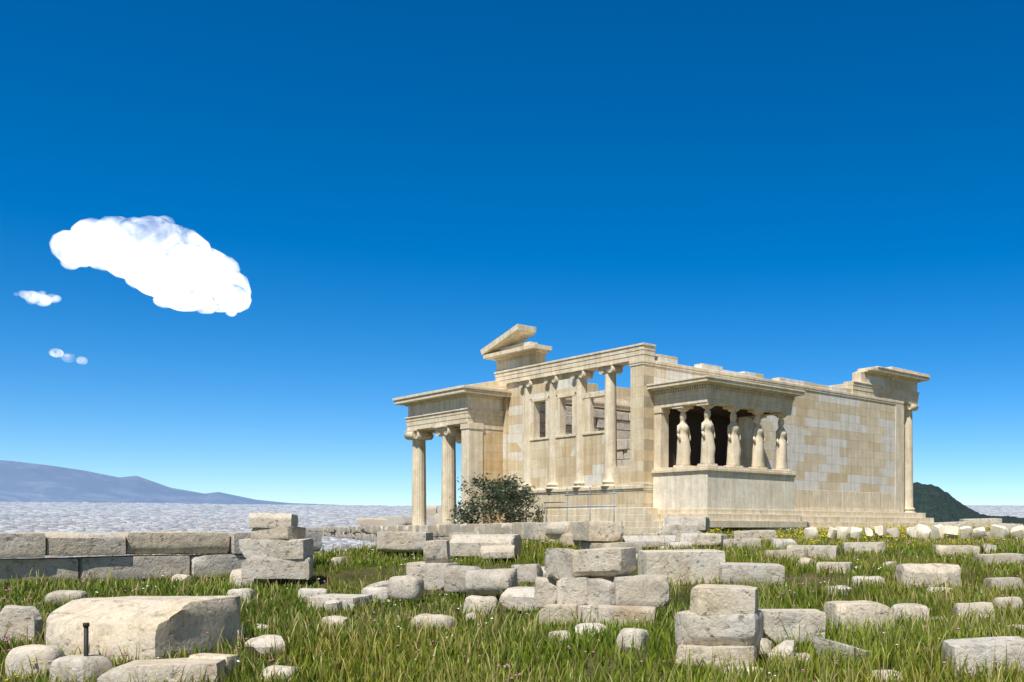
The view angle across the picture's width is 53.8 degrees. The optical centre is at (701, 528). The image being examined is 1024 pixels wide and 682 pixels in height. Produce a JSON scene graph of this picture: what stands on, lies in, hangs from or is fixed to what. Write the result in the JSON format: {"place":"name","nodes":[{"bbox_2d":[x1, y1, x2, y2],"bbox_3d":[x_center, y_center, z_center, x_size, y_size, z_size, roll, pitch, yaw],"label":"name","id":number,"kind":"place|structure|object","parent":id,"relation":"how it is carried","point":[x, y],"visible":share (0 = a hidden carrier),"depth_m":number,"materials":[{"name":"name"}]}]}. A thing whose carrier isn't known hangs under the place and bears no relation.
{"place":"outdoors","nodes":[
{"label":"outdoors","id":0,"kind":"place"},
{"bbox_2d":[0,460,332,504],"bbox_3d":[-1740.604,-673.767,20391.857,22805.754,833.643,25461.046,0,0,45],"label":"mountains","id":1,"kind":"structure","parent":0,"point":[24,482],"depth_m":15112.55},
{"bbox_2d":[0,0,1023,505],"label":"sky","id":2,"kind":"structure","parent":0,"point":[233,233],"materials":[{"name":"blue"}]},
{"bbox_2d":[0,523,1023,681],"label":"ground","id":3,"kind":"structure","parent":0,"point":[360,575],"depth_m":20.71,"materials":[{"name":"green plant"}]},
{"bbox_2d":[446,472,546,523],"bbox_3d":[-9.889,-0.206,47.661,5.765,5.174,5.320,0,0,45],"label":"olive","id":4,"kind":"object","parent":3,"relation":"on","point":[500,496],"depth_m":46.72,"materials":[{"name":"green plant"}]},
{"bbox_2d":[0,505,1023,681],"bbox_3d":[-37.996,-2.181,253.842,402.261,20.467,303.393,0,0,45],"label":"stone blocks","id":5,"kind":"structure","parent":3,"relation":"on","point":[734,619],"depth_m":15.56,"materials":[{"name":"stone"}]},
{"bbox_2d":[83,622,89,655],"bbox_3d":[-6.276,1.339,9.993,0.055,0.760,0.055,0,0,22],"label":"iron stake","id":6,"kind":"object","parent":5,"relation":"on","point":[86,637],"visible":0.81,"depth_m":9.98,"materials":[{"name":"grey metal"}]},
{"bbox_2d":[1,521,1023,681],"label":"flowers","id":7,"kind":"object","parent":3,"relation":"on","point":[641,661],"visible":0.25,"depth_m":20.72,"materials":[{"name":"plant"}]},
{"bbox_2d":[518,486,616,521],"bbox_3d":[-6.476,0.225,46.023,0.086,4.250,7.650,0,0,-45],"label":"fence","id":8,"kind":"object","parent":3,"relation":"on","point":[589,506],"visible":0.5,"depth_m":44.83,"materials":[{"name":"silver metal"}]},
{"bbox_2d":[497,342,653,509],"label":"temple walls","id":9,"kind":"structure","parent":3,"relation":"on","point":[640,468],"depth_m":47.24,"materials":[{"name":"stone"}]},
{"bbox_2d":[517,364,623,488],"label":"engaged columns","id":10,"kind":"structure","parent":9,"relation":"on","point":[608,371],"depth_m":46.74,"materials":[{"name":"beige stone"}]},
{"bbox_2d":[392,324,933,534],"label":"temple moldings","id":11,"kind":"structure","parent":3,"relation":"on","point":[820,508],"depth_m":50.23,"materials":[{"name":"beige stone"}]},
{"bbox_2d":[404,425,460,531],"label":"porch columns","id":12,"kind":"structure","parent":11,"relation":"on","point":[450,436],"depth_m":53.30,"materials":[{"name":"stone"}]},
{"bbox_2d":[408,396,502,416],"bbox_3d":[-10.374,-6.430,55.553,6.080,0.620,10.360,0,0,45],"label":"frieze","id":13,"kind":"object","parent":11,"relation":"on","point":[461,403],"visible":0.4,"depth_m":50.95,"materials":[{"name":"white stone"}]},
{"bbox_2d":[483,429,502,523],"bbox_3d":[-10.948,-1.440,51.064,0.600,7.380,1.610,0,0,45],"label":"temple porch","id":14,"kind":"object","parent":11,"relation":"on","point":[493,452],"visible":0.32,"depth_m":50.76,"materials":[{"name":"beige stone"}]},
{"bbox_2d":[587,354,916,492],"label":"temple walls","id":15,"kind":"structure","parent":11,"relation":"on","point":[838,443],"depth_m":53.39,"materials":[{"name":"stone"}]},
{"bbox_2d":[904,403,918,512],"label":"temple columns","id":16,"kind":"structure","parent":11,"relation":"on","point":[909,408],"depth_m":58.98,"materials":[{"name":"beige stone"}]},
{"bbox_2d":[647,375,806,527],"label":"caryatid porch trim","id":17,"kind":"structure","parent":3,"relation":"on","point":[694,391],"depth_m":43.22,"materials":[{"name":"beige stone"}]},
{"bbox_2d":[669,406,770,467],"bbox_3d":[0.809,-4.033,44.993,2.646,2.686,4.300,0,0,45],"label":"dark porch interior","id":18,"kind":"object","parent":17,"relation":"in","point":[719,418],"visible":0.39,"depth_m":45.70,"materials":[{"name":"black"}]},
{"bbox_2d":[653,472,793,509],"bbox_3d":[1.077,-1.620,44.727,3.390,1.540,5.800,0,0,45],"label":"caryatid porch podium","id":19,"kind":"object","parent":17,"relation":"on","point":[707,490],"visible":0.91,"depth_m":42.97,"materials":[{"name":"beige stone"}]},
{"bbox_2d":[672,402,790,470],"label":"caryatids","id":20,"kind":"object","parent":17,"relation":"on","point":[708,446],"visible":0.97,"depth_m":43.05,"materials":[{"name":"stone"}]},
{"bbox_2d":[804,524,1023,539],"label":"row of stones","id":21,"kind":"object","parent":3,"relation":"on","point":[936,531],"visible":0.94,"depth_m":31.77,"materials":[{"name":"white stone"}]},
{"bbox_2d":[540,403,629,466],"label":"windows","id":22,"kind":"structure","parent":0,"point":[623,438],"depth_m":54.28,"materials":[{"name":"beige stone"}]},
{"bbox_2d":[913,482,1023,523],"bbox_3d":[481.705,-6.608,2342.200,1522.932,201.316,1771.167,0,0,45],"label":"wooded hill","id":23,"kind":"structure","parent":0,"point":[937,503],"depth_m":2049.38,"materials":[{"name":"green plant"}]},
{"bbox_3d":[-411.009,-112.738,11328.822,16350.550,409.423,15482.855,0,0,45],"label":"city plain","id":24,"kind":"structure","parent":0,"visible":0},
{"bbox_2d":[0,502,1023,558],"bbox_3d":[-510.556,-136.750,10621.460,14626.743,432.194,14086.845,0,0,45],"label":"city buildings","id":25,"kind":"structure","parent":24,"relation":"on","point":[107,517],"depth_m":5758.26,"materials":[{"name":"white"}]}
]}

